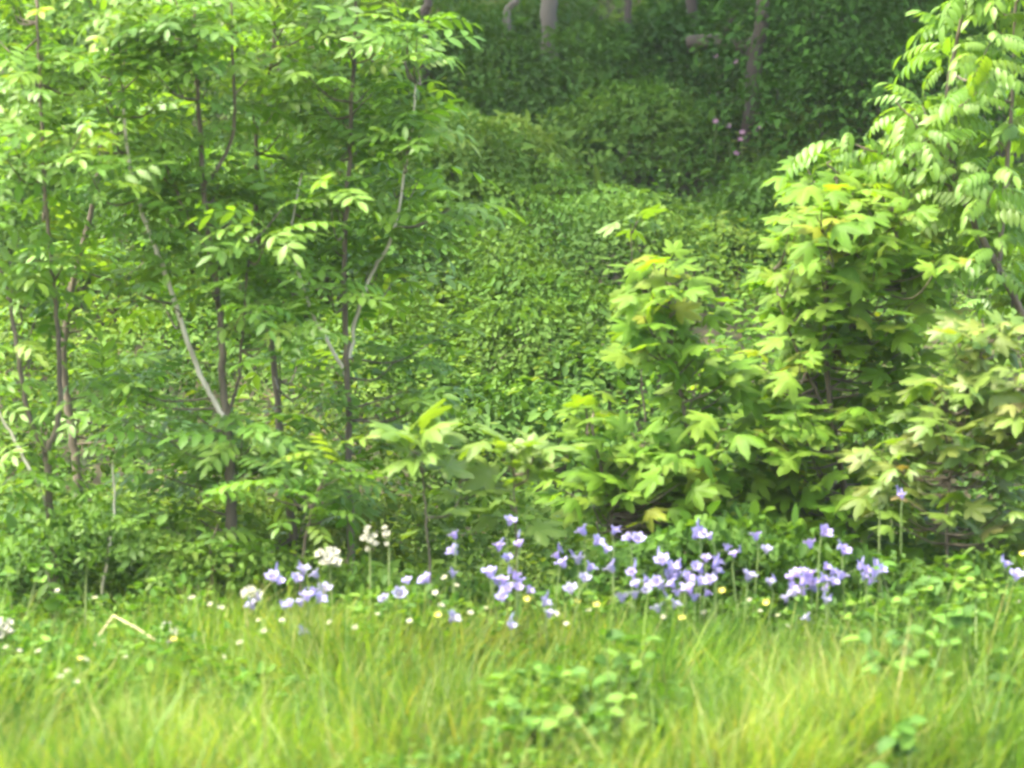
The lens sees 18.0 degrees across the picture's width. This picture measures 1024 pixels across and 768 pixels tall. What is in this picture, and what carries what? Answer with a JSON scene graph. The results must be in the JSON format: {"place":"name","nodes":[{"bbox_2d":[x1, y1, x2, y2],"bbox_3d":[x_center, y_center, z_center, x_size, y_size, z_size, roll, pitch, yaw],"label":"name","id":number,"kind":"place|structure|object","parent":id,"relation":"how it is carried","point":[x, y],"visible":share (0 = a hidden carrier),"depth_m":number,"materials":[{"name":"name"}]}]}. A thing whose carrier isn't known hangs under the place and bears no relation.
{"place":"outdoors","nodes":[
{"label":"outdoors","id":0,"kind":"place"},
{"bbox_2d":[0,0,1023,766],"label":"ground","id":1,"kind":"structure","parent":0,"point":[702,332],"depth_m":9.67,"materials":[{"name":"green plant"}]},
{"bbox_2d":[0,617,14,677],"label":"cream flower","id":2,"kind":"object","parent":1,"relation":"on","point":[8,630],"visible":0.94,"depth_m":6.04,"materials":[{"name":"white plant"}]},
{"bbox_2d":[0,563,73,641],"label":"leafy weed","id":3,"kind":"object","parent":1,"relation":"on","point":[48,604],"visible":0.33,"depth_m":6.29,"materials":[{"name":"green plant"}]},
{"bbox_2d":[0,0,152,621],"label":"ash sapling","id":4,"kind":"object","parent":1,"relation":"on","point":[32,284],"visible":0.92,"depth_m":6.74,"materials":[{"name":"green plant"}]},
{"bbox_2d":[0,557,186,632],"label":"bush","id":5,"kind":"object","parent":1,"relation":"on","point":[96,586],"visible":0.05,"depth_m":6.89,"materials":[{"name":"green plant"}]},
{"bbox_2d":[0,95,186,261],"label":"bush","id":6,"kind":"object","parent":1,"relation":"on","point":[71,167],"visible":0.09,"depth_m":10.11,"materials":[{"name":"green plant"}]},
{"bbox_2d":[28,571,173,623],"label":"bush","id":7,"kind":"object","parent":1,"relation":"on","point":[75,580],"depth_m":7.03,"materials":[{"name":"green plant"}]},
{"bbox_2d":[6,0,218,563],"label":"ash sapling","id":8,"kind":"object","parent":1,"relation":"on","point":[103,248],"visible":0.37,"depth_m":7.51,"materials":[{"name":"green plant"}]},
{"bbox_2d":[59,446,169,612],"bbox_3d":[-0.829,0.400,6.689,0.249,0.542,0.354,0,0,0],"label":"ash sapling","id":9,"kind":"object","parent":1,"relation":"on","point":[126,552],"visible":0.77,"depth_m":6.66,"materials":[{"name":"green plant"}]},
{"bbox_2d":[5,537,227,606],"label":"bush","id":10,"kind":"object","parent":1,"relation":"on","point":[141,564],"visible":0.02,"depth_m":7.37,"materials":[{"name":"green plant"}]},
{"bbox_2d":[5,0,365,616],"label":"ash sapling","id":11,"kind":"object","parent":1,"relation":"on","point":[220,458],"visible":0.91,"depth_m":6.86,"materials":[{"name":"green plant"}]},
{"bbox_2d":[0,112,374,343],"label":"bush","id":12,"kind":"object","parent":1,"relation":"on","point":[29,216],"visible":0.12,"depth_m":9.67,"materials":[{"name":"green plant"}]},
{"bbox_2d":[132,524,297,614],"bbox_3d":[-0.624,0.469,6.642,0.309,0.370,0.381,0,0,-15],"label":"ash sapling","id":13,"kind":"object","parent":1,"relation":"on","point":[245,534],"visible":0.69,"depth_m":6.59,"materials":[{"name":"green plant"}]},
{"bbox_2d":[241,586,262,634],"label":"cream flower","id":14,"kind":"object","parent":1,"relation":"on","point":[244,592],"visible":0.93,"depth_m":6.19,"materials":[{"name":"white plant"}]},
{"bbox_2d":[248,562,310,642],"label":"bluebell","id":15,"kind":"object","parent":1,"relation":"on","point":[271,575],"visible":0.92,"depth_m":6.17,"materials":[{"name":"purple plant"}]},
{"bbox_2d":[173,0,417,604],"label":"ash sapling","id":16,"kind":"object","parent":1,"relation":"on","point":[278,29],"visible":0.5,"depth_m":7.19,"materials":[{"name":"green plant"}]},
{"bbox_2d":[197,432,404,618],"bbox_3d":[-0.431,0.370,6.549,0.346,0.551,0.425,0,0,41],"label":"ash sapling","id":17,"kind":"object","parent":1,"relation":"on","point":[281,482],"visible":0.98,"depth_m":6.54,"materials":[{"name":"green plant"}]},
{"bbox_2d":[266,561,341,645],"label":"bluebell","id":18,"kind":"object","parent":1,"relation":"on","point":[301,567],"visible":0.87,"depth_m":6.18,"materials":[{"name":"purple plant"}]},
{"bbox_2d":[156,546,461,609],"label":"bush","id":19,"kind":"object","parent":1,"relation":"on","point":[400,565],"depth_m":7.29,"materials":[{"name":"green plant"}]},
{"bbox_2d":[240,588,410,659],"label":"bluebell","id":20,"kind":"object","parent":1,"relation":"on","point":[306,594],"visible":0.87,"depth_m":6.12,"materials":[{"name":"purple plant"}]},
{"bbox_2d":[315,547,341,627],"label":"cream flower","id":21,"kind":"object","parent":1,"relation":"on","point":[329,558],"visible":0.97,"depth_m":6.29,"materials":[{"name":"white plant"}]},
{"bbox_2d":[134,155,545,326],"bbox_3d":[-0.513,-0.424,9.868,1.291,0.560,0.956,0,0,0],"label":"bush","id":22,"kind":"object","parent":1,"relation":"on","point":[418,253],"visible":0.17,"depth_m":9.68,"materials":[{"name":"green plant"}]},
{"bbox_2d":[206,568,494,638],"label":"bush","id":23,"kind":"object","parent":1,"relation":"on","point":[284,586],"depth_m":6.85,"materials":[{"name":"green plant"}]},
{"bbox_2d":[360,525,378,617],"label":"white bluebell","id":24,"kind":"object","parent":1,"relation":"on","point":[370,540],"visible":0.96,"depth_m":6.35,"materials":[{"name":"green plant"}]},
{"bbox_2d":[229,0,525,573],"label":"ash sapling","id":25,"kind":"object","parent":1,"relation":"on","point":[402,130],"visible":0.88,"depth_m":7.10,"materials":[{"name":"green plant"}]},
{"bbox_2d":[351,586,411,652],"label":"bluebell","id":26,"kind":"object","parent":1,"relation":"on","point":[402,592],"visible":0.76,"depth_m":6.18,"materials":[{"name":"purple plant"}]},
{"bbox_2d":[382,525,389,619],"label":"white bluebell","id":27,"kind":"object","parent":1,"relation":"on","point":[386,533],"visible":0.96,"depth_m":6.36,"materials":[{"name":"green plant"}]},
{"bbox_2d":[347,572,429,640],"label":"bluebell","id":28,"kind":"object","parent":1,"relation":"on","point":[423,579],"visible":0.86,"depth_m":6.17,"materials":[{"name":"purple plant"}]},
{"bbox_2d":[416,0,432,99],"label":"woodland tree","id":29,"kind":"object","parent":1,"relation":"on","point":[425,8],"visible":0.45,"depth_m":11.56,"materials":[{"name":"brown plant"}]},
{"bbox_2d":[364,397,512,630],"bbox_3d":[-0.147,0.332,6.454,0.306,0.618,0.255,0,0,0],"label":"sycamore seedling","id":30,"kind":"object","parent":1,"relation":"on","point":[436,435],"visible":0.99,"depth_m":6.43,"materials":[{"name":"green plant"}]},
{"bbox_2d":[311,0,572,165],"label":"bush","id":31,"kind":"object","parent":1,"relation":"on","point":[476,58],"visible":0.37,"depth_m":11.62,"materials":[{"name":"green plant"}]},
{"bbox_2d":[441,530,497,627],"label":"bluebell","id":32,"kind":"object","parent":1,"relation":"on","point":[453,550],"visible":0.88,"depth_m":6.34,"materials":[{"name":"purple plant"}]},
{"bbox_2d":[435,537,512,637],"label":"bluebell","id":33,"kind":"object","parent":1,"relation":"on","point":[507,557],"visible":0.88,"depth_m":6.30,"materials":[{"name":"purple plant"}]},
{"bbox_2d":[302,271,654,482],"bbox_3d":[-0.162,-0.029,9.100,0.958,0.619,1.065,0,0,22],"label":"bush","id":34,"kind":"object","parent":1,"relation":"on","point":[466,336],"visible":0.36,"depth_m":9.11,"materials":[{"name":"green plant"}]},
{"bbox_2d":[244,77,723,289],"bbox_3d":[0.044,-0.662,10.449,1.872,0.782,1.040,0,0,-36],"label":"bush","id":35,"kind":"object","parent":1,"relation":"on","point":[460,188],"visible":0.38,"depth_m":10.30,"materials":[{"name":"green plant"}]},
{"bbox_2d":[476,576,541,661],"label":"bluebell","id":36,"kind":"object","parent":1,"relation":"on","point":[506,589],"visible":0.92,"depth_m":6.17,"materials":[{"name":"purple plant"}]},
{"bbox_2d":[498,0,519,77],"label":"woodland tree","id":37,"kind":"object","parent":1,"relation":"on","point":[511,4],"visible":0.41,"depth_m":11.98,"materials":[{"name":"grey plant"}]},
{"bbox_2d":[474,566,547,660],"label":"bluebell","id":38,"kind":"object","parent":1,"relation":"on","point":[490,573],"visible":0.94,"depth_m":6.18,"materials":[{"name":"purple plant"}]},
{"bbox_2d":[0,0,1023,634],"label":"undergrowth","id":39,"kind":"object","parent":1,"relation":"on","point":[476,554],"visible":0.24,"depth_m":8.68,"materials":[{"name":"green plant"}]},
{"bbox_2d":[686,16,766,54],"bbox_3d":[0.767,-1.258,11.621,0.300,0.172,0.112,0,0,21],"label":"fallen log","id":40,"kind":"object","parent":39,"relation":"on","point":[689,43],"visible":0.28,"depth_m":11.65,"materials":[{"name":"grey wood"}]},
{"bbox_2d":[0,559,1023,767],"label":"meadow grass","id":41,"kind":"structure","parent":1,"relation":"on","point":[749,734],"depth_m":5.57,"materials":[{"name":"green plant"}]},
{"bbox_2d":[0,558,1023,767],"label":"meadow herbs","id":42,"kind":"object","parent":1,"relation":"on","point":[76,594],"visible":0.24,"depth_m":6.12,"materials":[{"name":"green plant"}]},
{"bbox_2d":[471,566,561,658],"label":"bluebell","id":43,"kind":"object","parent":1,"relation":"on","point":[514,573],"visible":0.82,"depth_m":6.25,"materials":[{"name":"purple plant"}]},
{"bbox_2d":[485,590,557,663],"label":"bluebell","id":44,"kind":"object","parent":1,"relation":"on","point":[545,603],"visible":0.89,"depth_m":6.07,"materials":[{"name":"purple plant"}]},
{"bbox_2d":[454,421,592,597],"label":"sycamore seedling","id":45,"kind":"object","parent":1,"relation":"on","point":[526,464],"visible":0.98,"depth_m":6.48,"materials":[{"name":"green plant"}]},
{"bbox_2d":[488,694,562,767],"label":"leafy weed","id":46,"kind":"object","parent":1,"relation":"on","point":[509,699],"visible":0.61,"depth_m":5.49,"materials":[{"name":"green plant"}]},
{"bbox_2d":[391,204,667,357],"bbox_3d":[0.045,-0.294,9.590,0.884,0.515,1.051,0,0,0],"label":"bush","id":47,"kind":"object","parent":1,"relation":"on","point":[535,283],"visible":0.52,"depth_m":9.44,"materials":[{"name":"green plant"}]},
{"bbox_2d":[497,543,566,641],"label":"bluebell","id":48,"kind":"object","parent":1,"relation":"on","point":[561,562],"visible":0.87,"depth_m":6.32,"materials":[{"name":"purple plant"}]},
{"bbox_2d":[540,0,558,86],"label":"woodland tree","id":49,"kind":"object","parent":1,"relation":"on","point":[548,11],"visible":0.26,"depth_m":12.02,"materials":[{"name":"grey plant"}]},
{"bbox_2d":[474,703,641,767],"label":"leafy weed","id":50,"kind":"object","parent":1,"relation":"on","point":[564,711],"visible":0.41,"depth_m":5.43,"materials":[{"name":"green plant"}]},
{"bbox_2d":[524,648,641,767],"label":"leafy weed","id":51,"kind":"object","parent":1,"relation":"on","point":[538,666],"visible":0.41,"depth_m":5.70,"materials":[{"name":"green plant"}]},
{"bbox_2d":[436,19,734,201],"bbox_3d":[0.176,-0.977,11.426,1.214,0.685,0.945,0,0,0],"label":"bush","id":52,"kind":"object","parent":1,"relation":"on","point":[527,92],"visible":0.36,"depth_m":11.38,"materials":[{"name":"green plant"}]},
{"bbox_2d":[454,0,720,101],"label":"bush","id":53,"kind":"object","parent":1,"relation":"on","point":[532,10],"visible":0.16,"depth_m":12.31,"materials":[{"name":"green plant"}]},
{"bbox_2d":[564,550,627,641],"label":"bluebell","id":54,"kind":"object","parent":1,"relation":"on","point":[590,567],"visible":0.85,"depth_m":6.23,"materials":[{"name":"purple plant"}]},
{"bbox_2d":[552,525,639,617],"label":"bluebell","id":55,"kind":"object","parent":1,"relation":"on","point":[613,532],"visible":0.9,"depth_m":6.30,"materials":[{"name":"purple plant"}]},
{"bbox_2d":[562,572,643,651],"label":"bluebell","id":56,"kind":"object","parent":1,"relation":"on","point":[585,577],"visible":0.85,"depth_m":6.14,"materials":[{"name":"purple plant"}]},
{"bbox_2d":[564,523,651,631],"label":"bluebell","id":57,"kind":"object","parent":1,"relation":"on","point":[598,540],"visible":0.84,"depth_m":6.35,"materials":[{"name":"purple plant"}]},
{"bbox_2d":[561,629,670,764],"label":"leafy weed","id":58,"kind":"object","parent":1,"relation":"on","point":[615,635],"visible":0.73,"depth_m":5.61,"materials":[{"name":"green plant"}]},
{"bbox_2d":[523,711,719,767],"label":"leafy weed","id":59,"kind":"object","parent":1,"relation":"on","point":[541,725],"visible":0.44,"depth_m":5.37,"materials":[{"name":"green plant"}]},
{"bbox_2d":[624,0,632,141],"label":"woodland tree","id":60,"kind":"object","parent":1,"relation":"on","point":[628,8],"visible":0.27,"depth_m":12.12,"materials":[{"name":"grey plant"}]},
{"bbox_2d":[593,203,666,555],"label":"sycamore seedling","id":61,"kind":"object","parent":1,"relation":"on","point":[632,234],"visible":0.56,"depth_m":7.30,"materials":[{"name":"green plant"}]},
{"bbox_2d":[454,0,836,114],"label":"bush","id":62,"kind":"object","parent":1,"relation":"on","point":[674,28],"visible":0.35,"depth_m":11.98,"materials":[{"name":"green plant"}]},
{"bbox_2d":[614,572,677,650],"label":"bluebell","id":63,"kind":"object","parent":1,"relation":"on","point":[623,596],"visible":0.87,"depth_m":6.14,"materials":[{"name":"purple plant"}]},
{"bbox_2d":[605,692,701,749],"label":"leafy weed","id":64,"kind":"object","parent":1,"relation":"on","point":[613,697],"visible":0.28,"depth_m":5.49,"materials":[{"name":"green plant"}]},
{"bbox_2d":[532,391,776,610],"bbox_3d":[0.276,0.352,6.862,0.496,0.674,0.718,0,0,23],"label":"sycamore sapling","id":65,"kind":"object","parent":1,"relation":"on","point":[627,478],"visible":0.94,"depth_m":6.78,"materials":[{"name":"green plant"}]},
{"bbox_2d":[621,532,691,597],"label":"bluebell","id":66,"kind":"object","parent":1,"relation":"on","point":[639,537],"visible":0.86,"depth_m":6.39,"materials":[{"name":"purple plant"}]},
{"bbox_2d":[630,546,690,646],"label":"bluebell","id":67,"kind":"object","parent":1,"relation":"on","point":[663,559],"visible":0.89,"depth_m":6.25,"materials":[{"name":"purple plant"}]},
{"bbox_2d":[630,591,705,666],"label":"bluebell","id":68,"kind":"object","parent":1,"relation":"on","point":[675,603],"visible":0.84,"depth_m":6.09,"materials":[{"name":"purple plant"}]},
{"bbox_2d":[607,558,739,636],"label":"bluebell","id":69,"kind":"object","parent":1,"relation":"on","point":[631,571],"visible":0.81,"depth_m":6.23,"materials":[{"name":"purple plant"}]},
{"bbox_2d":[599,238,771,575],"bbox_3d":[0.375,0.200,6.901,0.381,1.020,0.688,0,0,0],"label":"sycamore sapling","id":70,"kind":"object","parent":1,"relation":"on","point":[637,308],"visible":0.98,"depth_m":6.86,"materials":[{"name":"green plant"}]},
{"bbox_2d":[617,575,760,673],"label":"bluebell","id":71,"kind":"object","parent":1,"relation":"on","point":[701,581],"visible":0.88,"depth_m":6.14,"materials":[{"name":"purple plant"}]},
{"bbox_2d":[645,569,732,642],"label":"bluebell","id":72,"kind":"object","parent":1,"relation":"on","point":[657,582],"visible":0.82,"depth_m":6.25,"materials":[{"name":"purple plant"}]},
{"bbox_2d":[658,554,723,658],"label":"bluebell","id":73,"kind":"object","parent":1,"relation":"on","point":[712,578],"visible":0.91,"depth_m":6.24,"materials":[{"name":"purple plant"}]},
{"bbox_2d":[685,0,697,130],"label":"woodland tree","id":74,"kind":"object","parent":1,"relation":"on","point":[691,5],"visible":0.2,"depth_m":12.12,"materials":[{"name":"brown plant"}]},
{"bbox_2d":[665,569,727,658],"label":"bluebell","id":75,"kind":"object","parent":1,"relation":"on","point":[687,574],"visible":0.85,"depth_m":6.17,"materials":[{"name":"purple plant"}]},
{"bbox_2d":[642,517,754,631],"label":"bluebell","id":76,"kind":"object","parent":1,"relation":"on","point":[697,533],"visible":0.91,"depth_m":6.33,"materials":[{"name":"purple plant"}]},
{"bbox_2d":[523,148,886,296],"bbox_3d":[0.617,-0.512,10.339,1.208,0.530,0.907,0,0,0],"label":"bush","id":77,"kind":"object","parent":1,"relation":"on","point":[758,203],"visible":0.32,"depth_m":10.27,"materials":[{"name":"green plant"}]},
{"bbox_2d":[677,545,740,631],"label":"bluebell","id":78,"kind":"object","parent":1,"relation":"on","point":[733,553],"visible":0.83,"depth_m":6.32,"materials":[{"name":"purple plant"}]},
{"bbox_2d":[705,532,765,636],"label":"bluebell","id":79,"kind":"object","parent":1,"relation":"on","point":[726,546],"visible":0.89,"depth_m":6.38,"materials":[{"name":"purple plant"}]},
{"bbox_2d":[737,0,769,195],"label":"woodland tree","id":80,"kind":"object","parent":1,"relation":"on","point":[751,68],"visible":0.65,"depth_m":11.16,"materials":[{"name":"brown plant"}]},
{"bbox_2d":[712,553,797,644],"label":"bluebell","id":81,"kind":"object","parent":1,"relation":"on","point":[717,562],"visible":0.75,"depth_m":6.23,"materials":[{"name":"purple plant"}]},
{"bbox_2d":[741,569,779,645],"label":"bluebell","id":82,"kind":"object","parent":1,"relation":"on","point":[749,575],"visible":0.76,"depth_m":6.19,"materials":[{"name":"purple plant"}]},
{"bbox_2d":[749,531,775,644],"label":"bluebell","id":83,"kind":"object","parent":1,"relation":"on","point":[766,548],"visible":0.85,"depth_m":6.38,"materials":[{"name":"purple plant"}]},
{"bbox_2d":[720,569,812,645],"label":"bluebell","id":84,"kind":"object","parent":1,"relation":"on","point":[793,587],"visible":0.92,"depth_m":6.20,"materials":[{"name":"purple plant"}]},
{"bbox_2d":[733,524,832,645],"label":"bluebell","id":85,"kind":"object","parent":1,"relation":"on","point":[826,530],"visible":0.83,"depth_m":6.36,"materials":[{"name":"purple plant"}]},
{"bbox_2d":[636,506,952,628],"bbox_3d":[0.654,0.493,7.015,0.787,0.475,0.620,0,0,0],"label":"bush","id":86,"kind":"object","parent":1,"relation":"on","point":[886,548],"visible":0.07,"depth_m":6.83,"materials":[{"name":"green plant"}]},
{"bbox_2d":[724,567,870,655],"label":"bluebell","id":87,"kind":"object","parent":1,"relation":"on","point":[795,571],"visible":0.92,"depth_m":6.24,"materials":[{"name":"purple plant"}]},
{"bbox_2d":[610,0,1021,188],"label":"bush","id":88,"kind":"object","parent":1,"relation":"on","point":[838,61],"visible":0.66,"depth_m":10.93,"materials":[{"name":"green plant"}]},
{"bbox_2d":[801,588,856,656],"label":"bluebell","id":89,"kind":"object","parent":1,"relation":"on","point":[829,598],"visible":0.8,"depth_m":6.12,"materials":[{"name":"purple plant"}]},
{"bbox_2d":[770,562,892,659],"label":"bluebell","id":90,"kind":"object","parent":1,"relation":"on","point":[841,575],"visible":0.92,"depth_m":6.23,"materials":[{"name":"purple plant"}]},
{"bbox_2d":[805,570,871,648],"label":"bluebell","id":91,"kind":"object","parent":1,"relation":"on","point":[815,580],"visible":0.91,"depth_m":6.24,"materials":[{"name":"purple plant"}]},
{"bbox_2d":[706,153,974,547],"bbox_3d":[0.730,0.114,7.167,0.612,1.303,1.179,0,0,0],"label":"sycamore sapling","id":92,"kind":"object","parent":1,"relation":"on","point":[838,230],"visible":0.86,"depth_m":7.00,"materials":[{"name":"green plant"}]},
{"bbox_2d":[822,556,882,641],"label":"bluebell","id":93,"kind":"object","parent":1,"relation":"on","point":[867,569],"visible":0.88,"depth_m":6.25,"materials":[{"name":"purple plant"}]},
{"bbox_2d":[689,0,1023,182],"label":"bush","id":94,"kind":"object","parent":1,"relation":"on","point":[717,5],"visible":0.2,"depth_m":11.04,"materials":[{"name":"green plant"}]},
{"bbox_2d":[837,539,878,644],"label":"bluebell","id":95,"kind":"object","parent":1,"relation":"on","point":[845,549],"visible":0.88,"depth_m":6.25,"materials":[{"name":"purple plant"}]},
{"bbox_2d":[787,554,986,650],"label":"leafy weed","id":96,"kind":"object","parent":1,"relation":"on","point":[934,586],"visible":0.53,"depth_m":6.19,"materials":[{"name":"green plant"}]},
{"bbox_2d":[867,715,926,767],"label":"leafy weed","id":97,"kind":"object","parent":1,"relation":"on","point":[906,731],"visible":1,"depth_m":5.15,"materials":[{"name":"green plant"}]},
{"bbox_2d":[837,485,963,622],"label":"bluebell","id":98,"kind":"object","parent":1,"relation":"on","point":[901,494],"visible":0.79,"depth_m":6.44,"materials":[{"name":"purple plant"}]},
{"bbox_2d":[780,0,1023,324],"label":"ash sapling","id":99,"kind":"object","parent":1,"relation":"on","point":[964,184],"visible":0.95,"depth_m":7.16,"materials":[{"name":"green plant"}]},
{"bbox_2d":[826,608,1021,722],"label":"leafy weed","id":100,"kind":"object","parent":1,"relation":"on","point":[864,636],"visible":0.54,"depth_m":5.68,"materials":[{"name":"green plant"}]},
{"bbox_2d":[829,306,1023,594],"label":"sycamore sapling","id":101,"kind":"object","parent":1,"relation":"on","point":[962,388],"visible":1,"depth_m":6.71,"materials":[{"name":"green plant"}]},
{"bbox_2d":[885,589,1023,722],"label":"leafy weed","id":102,"kind":"object","parent":1,"relation":"on","point":[967,611],"visible":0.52,"depth_m":5.76,"materials":[{"name":"green plant"}]},
{"bbox_2d":[959,65,1023,339],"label":"ash sapling","id":103,"kind":"object","parent":1,"relation":"on","point":[975,303],"visible":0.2,"depth_m":7.92,"materials":[{"name":"green plant"}]},
{"bbox_2d":[990,554,1023,644],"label":"bluebell","id":104,"kind":"object","parent":1,"relation":"on","point":[1017,573],"visible":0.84,"depth_m":6.23,"materials":[{"name":"purple plant"}]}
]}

